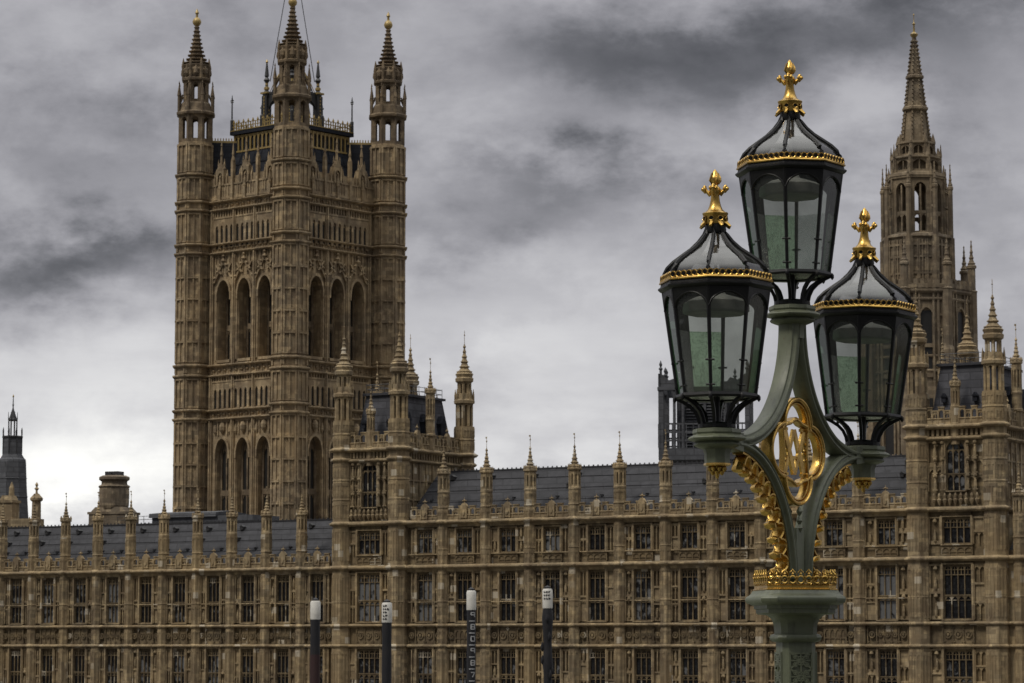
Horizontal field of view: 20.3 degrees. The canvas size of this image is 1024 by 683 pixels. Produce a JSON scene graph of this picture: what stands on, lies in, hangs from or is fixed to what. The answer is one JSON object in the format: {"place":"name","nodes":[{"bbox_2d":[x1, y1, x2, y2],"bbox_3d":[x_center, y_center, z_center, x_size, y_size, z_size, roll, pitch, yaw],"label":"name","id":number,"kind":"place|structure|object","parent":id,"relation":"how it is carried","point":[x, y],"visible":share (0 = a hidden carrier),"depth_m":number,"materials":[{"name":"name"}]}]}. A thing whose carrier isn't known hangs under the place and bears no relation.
{"place":"outdoors","nodes":[
{"label":"outdoors","id":0,"kind":"place"},
{"bbox_2d":[117,511,279,523],"bbox_3d":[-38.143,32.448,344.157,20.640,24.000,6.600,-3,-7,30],"label":"rooftop room","id":1,"kind":"object","parent":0,"point":[209,516],"visible":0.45,"depth_m":341.86,"materials":[{"name":"metal"}]},
{"bbox_2d":[172,0,407,519],"bbox_3d":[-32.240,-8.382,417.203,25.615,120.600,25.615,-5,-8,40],"label":"square tower","id":2,"kind":"structure","parent":0,"point":[289,254],"depth_m":411.57,"materials":[{"name":"stone"}]},
{"bbox_2d":[0,0,1023,525],"label":"sky","id":3,"kind":"structure","parent":0,"point":[560,154],"materials":[{"name":"grey"}]},
{"bbox_2d":[406,422,908,682],"bbox_3d":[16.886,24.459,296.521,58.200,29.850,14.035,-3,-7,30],"label":"palace range","id":4,"kind":"structure","parent":0,"point":[644,572],"depth_m":292.48,"materials":[{"name":"stone"}]},
{"bbox_2d":[417,572,431,621],"bbox_3d":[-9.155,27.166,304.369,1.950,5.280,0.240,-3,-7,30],"label":"window","id":5,"kind":"structure","parent":4,"relation":"in","point":[424,578],"depth_m":304.51,"materials":[{"name":"glass"}]},
{"bbox_2d":[417,649,431,682],"bbox_3d":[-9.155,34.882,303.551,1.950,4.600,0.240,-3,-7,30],"label":"window","id":6,"kind":"structure","parent":4,"relation":"in","point":[424,656],"depth_m":303.70,"materials":[{"name":"glass"}]},
{"bbox_2d":[418,529,431,553],"bbox_3d":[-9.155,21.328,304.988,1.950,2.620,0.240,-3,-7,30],"label":"window","id":7,"kind":"structure","parent":4,"relation":"in","point":[424,535],"depth_m":305.11,"materials":[{"name":"glass"}]},
{"bbox_2d":[457,649,466,682],"bbox_3d":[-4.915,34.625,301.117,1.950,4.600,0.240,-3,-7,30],"label":"window","id":8,"kind":"structure","parent":4,"relation":"in","point":[461,653],"depth_m":301.41,"materials":[{"name":"glass"}]},
{"bbox_2d":[457,528,471,552],"bbox_3d":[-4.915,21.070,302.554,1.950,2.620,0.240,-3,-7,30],"label":"window","id":9,"kind":"structure","parent":4,"relation":"in","point":[464,536],"depth_m":302.66,"materials":[{"name":"glass"}]},
{"bbox_2d":[457,571,471,621],"bbox_3d":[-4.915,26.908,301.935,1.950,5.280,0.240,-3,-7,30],"label":"window","id":10,"kind":"structure","parent":4,"relation":"in","point":[464,579],"depth_m":302.14,"materials":[{"name":"glass"}]},
{"bbox_2d":[500,527,514,552],"bbox_3d":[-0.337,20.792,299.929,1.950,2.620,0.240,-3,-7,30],"label":"window","id":11,"kind":"structure","parent":4,"relation":"in","point":[507,535],"depth_m":300.01,"materials":[{"name":"glass"}]},
{"bbox_2d":[500,571,514,621],"bbox_3d":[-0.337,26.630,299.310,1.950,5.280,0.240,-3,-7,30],"label":"window","id":12,"kind":"structure","parent":4,"relation":"in","point":[507,578],"depth_m":299.42,"materials":[{"name":"glass"}]},
{"bbox_2d":[500,649,514,682],"bbox_3d":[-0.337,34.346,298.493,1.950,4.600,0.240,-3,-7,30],"label":"window","id":13,"kind":"structure","parent":4,"relation":"in","point":[507,656],"depth_m":298.69,"materials":[{"name":"glass"}]},
{"bbox_2d":[544,526,559,551],"bbox_3d":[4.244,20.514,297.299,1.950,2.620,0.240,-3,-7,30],"label":"window","id":14,"kind":"structure","parent":4,"relation":"in","point":[551,533],"depth_m":297.39,"materials":[{"name":"glass"}]},
{"bbox_2d":[544,570,559,620],"bbox_3d":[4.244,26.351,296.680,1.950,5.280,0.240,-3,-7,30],"label":"window","id":15,"kind":"structure","parent":4,"relation":"in","point":[551,577],"depth_m":296.66,"materials":[{"name":"glass"}]},
{"bbox_2d":[552,649,559,682],"bbox_3d":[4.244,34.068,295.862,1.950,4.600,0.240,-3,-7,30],"label":"window","id":16,"kind":"structure","parent":4,"relation":"in","point":[555,652],"depth_m":295.79,"materials":[{"name":"glass"}]},
{"bbox_2d":[589,525,604,550],"bbox_3d":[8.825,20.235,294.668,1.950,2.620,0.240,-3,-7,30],"label":"window","id":17,"kind":"structure","parent":4,"relation":"in","point":[596,532],"depth_m":294.78,"materials":[{"name":"glass"}]},
{"bbox_2d":[589,569,604,620],"bbox_3d":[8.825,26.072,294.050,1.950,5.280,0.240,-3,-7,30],"label":"window","id":18,"kind":"structure","parent":4,"relation":"in","point":[596,577],"depth_m":294.14,"materials":[{"name":"glass"}]},
{"bbox_2d":[589,649,604,682],"bbox_3d":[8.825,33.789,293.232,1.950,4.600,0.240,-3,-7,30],"label":"window","id":19,"kind":"structure","parent":4,"relation":"in","point":[596,656],"depth_m":293.42,"materials":[{"name":"glass"}]},
{"bbox_2d":[634,524,650,549],"bbox_3d":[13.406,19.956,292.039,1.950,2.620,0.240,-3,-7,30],"label":"window","id":20,"kind":"structure","parent":4,"relation":"in","point":[642,531],"depth_m":292.13,"materials":[{"name":"glass"}]},
{"bbox_2d":[635,569,650,620],"bbox_3d":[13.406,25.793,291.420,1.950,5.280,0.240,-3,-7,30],"label":"window","id":21,"kind":"structure","parent":4,"relation":"in","point":[642,576],"depth_m":291.49,"materials":[{"name":"glass"}]},
{"bbox_2d":[635,649,650,682],"bbox_3d":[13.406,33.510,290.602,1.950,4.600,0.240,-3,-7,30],"label":"window","id":22,"kind":"structure","parent":4,"relation":"in","point":[642,656],"depth_m":290.78,"materials":[{"name":"glass"}]},
{"bbox_2d":[681,523,696,548],"bbox_3d":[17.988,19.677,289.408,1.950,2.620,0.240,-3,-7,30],"label":"window","id":23,"kind":"structure","parent":4,"relation":"in","point":[688,530],"depth_m":289.50,"materials":[{"name":"glass"}]},
{"bbox_2d":[681,568,697,620],"bbox_3d":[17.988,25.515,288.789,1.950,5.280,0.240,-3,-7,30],"label":"window","id":24,"kind":"structure","parent":4,"relation":"in","point":[689,576],"depth_m":288.87,"materials":[{"name":"glass"}]},
{"bbox_2d":[682,649,697,682],"bbox_3d":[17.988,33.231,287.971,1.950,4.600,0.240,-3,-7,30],"label":"window","id":25,"kind":"structure","parent":4,"relation":"in","point":[689,657],"depth_m":288.09,"materials":[{"name":"glass"}]},
{"bbox_2d":[728,522,744,547],"bbox_3d":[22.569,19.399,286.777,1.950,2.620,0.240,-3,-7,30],"label":"window","id":26,"kind":"structure","parent":4,"relation":"in","point":[736,530],"depth_m":286.83,"materials":[{"name":"glass"}]},
{"bbox_2d":[728,567,745,620],"bbox_3d":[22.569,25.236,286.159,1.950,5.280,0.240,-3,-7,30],"label":"window","id":27,"kind":"structure","parent":4,"relation":"in","point":[736,576],"depth_m":286.27,"materials":[{"name":"glass"}]},
{"bbox_2d":[729,649,745,682],"bbox_3d":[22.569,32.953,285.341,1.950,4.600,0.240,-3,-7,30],"label":"window","id":28,"kind":"structure","parent":4,"relation":"in","point":[737,657],"depth_m":285.50,"materials":[{"name":"glass"}]},
{"bbox_2d":[825,520,842,546],"bbox_3d":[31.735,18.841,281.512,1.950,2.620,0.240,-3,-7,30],"label":"window","id":29,"kind":"structure","parent":4,"relation":"in","point":[833,528],"depth_m":281.56,"materials":[{"name":"glass"}]},
{"bbox_2d":[826,566,843,619],"bbox_3d":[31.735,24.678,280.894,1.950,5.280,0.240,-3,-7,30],"label":"window","id":30,"kind":"structure","parent":4,"relation":"in","point":[839,612],"depth_m":280.80,"materials":[{"name":"glass"}]},
{"bbox_2d":[827,649,843,682],"bbox_3d":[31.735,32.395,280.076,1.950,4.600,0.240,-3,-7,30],"label":"window","id":31,"kind":"structure","parent":4,"relation":"in","point":[835,657],"depth_m":280.26,"materials":[{"name":"glass"}]},
{"bbox_2d":[877,518,894,545],"bbox_3d":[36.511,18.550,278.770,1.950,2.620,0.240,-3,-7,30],"label":"window","id":32,"kind":"structure","parent":4,"relation":"in","point":[885,527],"depth_m":278.89,"materials":[{"name":"glass"}]},
{"bbox_2d":[878,565,895,619],"bbox_3d":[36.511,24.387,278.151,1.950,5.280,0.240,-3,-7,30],"label":"window","id":33,"kind":"structure","parent":4,"relation":"in","point":[886,573],"depth_m":278.28,"materials":[{"name":"glass"}]},
{"bbox_2d":[879,649,896,682],"bbox_3d":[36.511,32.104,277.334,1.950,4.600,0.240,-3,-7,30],"label":"window","id":34,"kind":"structure","parent":4,"relation":"in","point":[887,657],"depth_m":277.46,"materials":[{"name":"glass"}]},
{"bbox_2d":[658,60,917,682],"bbox_3d":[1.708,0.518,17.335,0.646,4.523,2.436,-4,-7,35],"label":"street lamp","id":35,"kind":"object","parent":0,"point":[795,606],"visible":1,"depth_m":17.26,"materials":[{"name":"metal"}]},
{"bbox_2d":[860,14,978,454],"bbox_3d":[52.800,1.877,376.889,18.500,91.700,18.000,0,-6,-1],"label":"spire tower","id":36,"kind":"structure","parent":0,"point":[923,258],"depth_m":374.65,"materials":[{"name":"brown stone"}]},
{"bbox_2d":[884,342,892,369],"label":"window","id":37,"kind":"structure","parent":36,"relation":"in","point":[886,351],"depth_m":372.37,"materials":[{"name":"grey glass"}]},
{"bbox_2d":[885,399,893,454],"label":"window","id":38,"kind":"structure","parent":36,"relation":"in","point":[889,432],"depth_m":371.01,"materials":[{"name":"grey glass"}]},
{"bbox_2d":[921,310,932,368],"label":"window","id":39,"kind":"structure","parent":36,"relation":"in","point":[926,315],"depth_m":370.64,"materials":[{"name":"grey glass"}]},
{"bbox_2d":[958,312,962,362],"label":"window","id":40,"kind":"structure","parent":36,"relation":"in","point":[960,316],"depth_m":372.82,"materials":[{"name":"grey glass"}]},
{"bbox_2d":[1007,461,1023,682],"bbox_3d":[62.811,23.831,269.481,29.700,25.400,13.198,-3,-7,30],"label":"palace wing","id":41,"kind":"structure","parent":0,"point":[1015,561],"depth_m":271.18,"materials":[{"name":"brown stone"}]},
{"label":"ground","id":42,"kind":"structure","parent":0,"visible":0},
{"bbox_2d":[0,395,27,518],"bbox_3d":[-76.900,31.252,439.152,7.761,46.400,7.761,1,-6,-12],"label":"slate turret","id":43,"kind":"object","parent":42,"relation":"on","point":[12,465],"visible":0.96,"depth_m":438.88,"materials":[{"name":"stone"}]},
{"bbox_2d":[0,482,43,526],"bbox_3d":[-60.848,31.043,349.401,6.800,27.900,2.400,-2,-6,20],"label":"chimney block","id":44,"kind":"structure","parent":42,"relation":"on","point":[10,502],"depth_m":349.92,"materials":[{"name":"stone"}]},
{"bbox_2d":[87,471,139,524],"bbox_3d":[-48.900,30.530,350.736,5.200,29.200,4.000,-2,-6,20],"label":"chimney stack","id":45,"kind":"object","parent":42,"relation":"on","point":[114,486],"visible":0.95,"depth_m":350.41,"materials":[{"name":"brown stone"}]},
{"bbox_2d":[0,485,332,682],"bbox_3d":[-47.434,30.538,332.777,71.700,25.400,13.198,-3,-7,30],"label":"palace wing","id":46,"kind":"structure","parent":42,"relation":"on","point":[198,599],"depth_m":321.94,"materials":[{"name":"brown stone"}]},
{"bbox_2d":[10,648,20,682],"bbox_3d":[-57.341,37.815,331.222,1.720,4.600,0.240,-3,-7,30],"label":"window","id":47,"kind":"structure","parent":46,"relation":"in","point":[15,653],"depth_m":331.35,"materials":[{"name":"glass"}]},
{"bbox_2d":[11,578,21,623],"bbox_3d":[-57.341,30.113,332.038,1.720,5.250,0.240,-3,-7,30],"label":"window","id":48,"kind":"structure","parent":46,"relation":"in","point":[16,585],"depth_m":332.16,"materials":[{"name":"glass"}]},
{"bbox_2d":[30,482,42,524],"bbox_3d":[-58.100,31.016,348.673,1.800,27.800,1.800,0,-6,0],"label":"pinnacle","id":49,"kind":"object","parent":46,"relation":"attached to","point":[38,498],"visible":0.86,"depth_m":349.45,"materials":[{"name":"stone"}]},
{"bbox_2d":[41,648,51,682],"bbox_3d":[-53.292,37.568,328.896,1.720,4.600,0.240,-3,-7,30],"label":"window","id":50,"kind":"structure","parent":46,"relation":"in","point":[46,676],"depth_m":329.09,"materials":[{"name":"glass"}]},
{"bbox_2d":[42,578,53,623],"bbox_3d":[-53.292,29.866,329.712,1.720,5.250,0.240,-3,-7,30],"label":"window","id":51,"kind":"structure","parent":46,"relation":"in","point":[48,583],"depth_m":329.82,"materials":[{"name":"glass"}]},
{"bbox_2d":[73,648,84,682],"bbox_3d":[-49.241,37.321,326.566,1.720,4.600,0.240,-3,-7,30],"label":"window","id":52,"kind":"structure","parent":46,"relation":"in","point":[79,653],"depth_m":326.69,"materials":[{"name":"glass"}]},
{"bbox_2d":[74,578,85,623],"bbox_3d":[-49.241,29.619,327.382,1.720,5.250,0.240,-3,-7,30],"label":"window","id":53,"kind":"structure","parent":46,"relation":"in","point":[80,583],"depth_m":327.49,"materials":[{"name":"glass"}]},
{"bbox_2d":[106,648,116,682],"bbox_3d":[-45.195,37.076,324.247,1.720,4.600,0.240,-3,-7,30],"label":"window","id":54,"kind":"structure","parent":46,"relation":"in","point":[111,657],"depth_m":324.39,"materials":[{"name":"glass"}]},
{"bbox_2d":[107,577,118,622],"bbox_3d":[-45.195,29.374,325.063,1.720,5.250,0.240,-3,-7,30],"label":"window","id":55,"kind":"structure","parent":46,"relation":"in","point":[112,590],"depth_m":325.18,"materials":[{"name":"glass"}]},
{"bbox_2d":[139,649,150,682],"bbox_3d":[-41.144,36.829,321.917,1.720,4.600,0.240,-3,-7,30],"label":"window","id":56,"kind":"structure","parent":46,"relation":"in","point":[145,654],"depth_m":322.10,"materials":[{"name":"glass"}]},
{"bbox_2d":[140,577,151,622],"bbox_3d":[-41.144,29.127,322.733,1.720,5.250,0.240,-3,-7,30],"label":"window","id":57,"kind":"structure","parent":46,"relation":"in","point":[146,582],"depth_m":322.89,"materials":[{"name":"glass"}]},
{"bbox_2d":[173,649,183,682],"bbox_3d":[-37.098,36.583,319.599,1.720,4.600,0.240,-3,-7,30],"label":"window","id":58,"kind":"structure","parent":46,"relation":"in","point":[178,654],"depth_m":319.75,"materials":[{"name":"glass"}]},
{"bbox_2d":[173,576,184,622],"bbox_3d":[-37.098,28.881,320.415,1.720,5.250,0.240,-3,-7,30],"label":"window","id":59,"kind":"structure","parent":46,"relation":"in","point":[179,581],"depth_m":320.53,"materials":[{"name":"glass"}]},
{"bbox_2d":[207,576,218,622],"bbox_3d":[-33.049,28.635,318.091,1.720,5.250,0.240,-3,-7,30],"label":"window","id":60,"kind":"structure","parent":46,"relation":"in","point":[213,581],"depth_m":318.19,"materials":[{"name":"glass"}]},
{"bbox_2d":[207,649,218,682],"bbox_3d":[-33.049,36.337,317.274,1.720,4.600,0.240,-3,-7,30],"label":"window","id":61,"kind":"structure","parent":46,"relation":"in","point":[212,654],"depth_m":317.42,"materials":[{"name":"glass"}]},
{"bbox_2d":[241,649,252,682],"bbox_3d":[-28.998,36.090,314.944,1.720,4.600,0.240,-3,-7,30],"label":"window","id":62,"kind":"structure","parent":46,"relation":"in","point":[247,654],"depth_m":315.10,"materials":[{"name":"glass"}]},
{"bbox_2d":[242,575,253,622],"bbox_3d":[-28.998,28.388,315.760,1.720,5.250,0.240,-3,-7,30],"label":"window","id":63,"kind":"structure","parent":46,"relation":"in","point":[247,580],"depth_m":315.87,"materials":[{"name":"glass"}]},
{"bbox_2d":[276,649,287,682],"bbox_3d":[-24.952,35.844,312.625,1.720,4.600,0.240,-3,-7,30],"label":"window","id":64,"kind":"structure","parent":46,"relation":"in","point":[282,654],"depth_m":312.80,"materials":[{"name":"glass"}]},
{"bbox_2d":[277,575,288,622],"bbox_3d":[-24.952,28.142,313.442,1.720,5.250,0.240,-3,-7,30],"label":"window","id":65,"kind":"structure","parent":46,"relation":"in","point":[282,580],"depth_m":313.49,"materials":[{"name":"glass"}]},
{"bbox_2d":[311,574,322,621],"bbox_3d":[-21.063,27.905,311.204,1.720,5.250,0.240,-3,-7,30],"label":"window","id":66,"kind":"structure","parent":46,"relation":"in","point":[316,579],"depth_m":311.43,"materials":[{"name":"glass"}]},
{"bbox_2d":[320,649,322,682],"bbox_3d":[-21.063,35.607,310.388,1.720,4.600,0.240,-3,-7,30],"label":"window","id":67,"kind":"structure","parent":46,"relation":"in","point":[321,650],"depth_m":310.29,"materials":[{"name":"stone"}]},
{"bbox_2d":[329,319,477,682],"bbox_3d":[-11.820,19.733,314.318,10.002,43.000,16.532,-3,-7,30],"label":"corner pavilion","id":68,"kind":"structure","parent":42,"relation":"on","point":[386,460],"depth_m":308.49,"materials":[{"name":"stone"}]},
{"bbox_2d":[357,649,378,682],"bbox_3d":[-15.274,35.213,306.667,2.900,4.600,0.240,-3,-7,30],"label":"window","id":69,"kind":"structure","parent":68,"relation":"in","point":[368,659],"depth_m":306.83,"materials":[{"name":"glass"}]},
{"bbox_2d":[358,530,379,554],"bbox_3d":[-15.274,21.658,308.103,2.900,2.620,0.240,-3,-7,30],"label":"window","id":70,"kind":"structure","parent":68,"relation":"in","point":[368,541],"depth_m":308.18,"materials":[{"name":"glass"}]},
{"bbox_2d":[358,573,379,621],"bbox_3d":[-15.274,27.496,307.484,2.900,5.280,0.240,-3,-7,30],"label":"window","id":71,"kind":"structure","parent":68,"relation":"in","point":[368,583],"depth_m":307.58,"materials":[{"name":"glass"}]},
{"bbox_2d":[362,462,377,509],"bbox_3d":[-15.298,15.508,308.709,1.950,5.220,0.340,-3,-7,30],"label":"window","id":72,"kind":"structure","parent":68,"relation":"in","point":[368,472],"depth_m":308.85,"materials":[{"name":"glass"}]},
{"bbox_2d":[657,360,752,462],"bbox_3d":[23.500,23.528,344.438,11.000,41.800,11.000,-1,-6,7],"label":"ventilation tower","id":73,"kind":"structure","parent":42,"relation":"on","point":[685,450],"depth_m":341.25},
{"bbox_2d":[902,284,1023,682],"bbox_3d":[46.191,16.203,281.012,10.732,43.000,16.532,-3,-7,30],"label":"corner pavilion","id":74,"kind":"structure","parent":42,"relation":"on","point":[964,439],"depth_m":274.80,"materials":[{"name":"stone"}]},
{"bbox_2d":[946,440,964,492],"bbox_3d":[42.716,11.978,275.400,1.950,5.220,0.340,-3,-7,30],"label":"window","id":75,"kind":"structure","parent":74,"relation":"in","point":[955,458],"depth_m":275.51,"materials":[{"name":"glass"}]},
{"bbox_2d":[943,516,970,543],"bbox_3d":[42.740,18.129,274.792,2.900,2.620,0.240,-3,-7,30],"label":"window","id":76,"kind":"structure","parent":74,"relation":"in","point":[956,530],"depth_m":274.90,"materials":[{"name":"glass"}]},
{"bbox_2d":[943,564,971,619],"bbox_3d":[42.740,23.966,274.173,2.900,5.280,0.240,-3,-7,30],"label":"window","id":77,"kind":"structure","parent":74,"relation":"in","point":[957,577],"depth_m":274.23,"materials":[{"name":"glass"}]},
{"bbox_2d":[945,649,972,682],"bbox_3d":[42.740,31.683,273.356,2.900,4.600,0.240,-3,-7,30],"label":"window","id":78,"kind":"structure","parent":74,"relation":"in","point":[958,662],"depth_m":273.50,"materials":[{"name":"glass"}]},
{"bbox_2d":[1008,452,1013,499],"bbox_3d":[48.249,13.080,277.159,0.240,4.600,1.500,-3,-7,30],"label":"window","id":79,"kind":"structure","parent":74,"relation":"in","point":[1008,452],"depth_m":276.72,"materials":[{"name":"stone"}]},
{"label":"river","id":80,"kind":"structure","parent":0,"visible":0},
{"bbox_2d":[310,597,320,682],"bbox_3d":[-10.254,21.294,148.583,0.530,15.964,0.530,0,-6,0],"label":"river pile","id":81,"kind":"object","parent":80,"relation":"in","point":[315,610],"visible":1,"depth_m":149.00,"materials":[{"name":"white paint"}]},
{"bbox_2d":[382,599,391,682],"bbox_3d":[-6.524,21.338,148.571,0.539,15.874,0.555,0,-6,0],"label":"river pile","id":82,"kind":"object","parent":80,"relation":"in","point":[386,640],"visible":1,"depth_m":148.99,"materials":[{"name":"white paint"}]},
{"bbox_2d":[467,587,475,682],"bbox_3d":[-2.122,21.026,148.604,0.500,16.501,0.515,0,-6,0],"label":"river pile","id":83,"kind":"object","parent":80,"relation":"in","point":[471,634],"visible":1,"depth_m":149.02,"materials":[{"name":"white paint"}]},
{"bbox_2d":[541,585,553,682],"bbox_3d":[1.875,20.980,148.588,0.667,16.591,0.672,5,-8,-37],"label":"river pile","id":84,"kind":"object","parent":80,"relation":"in","point":[547,625],"visible":1,"depth_m":149.02,"materials":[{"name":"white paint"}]}
]}

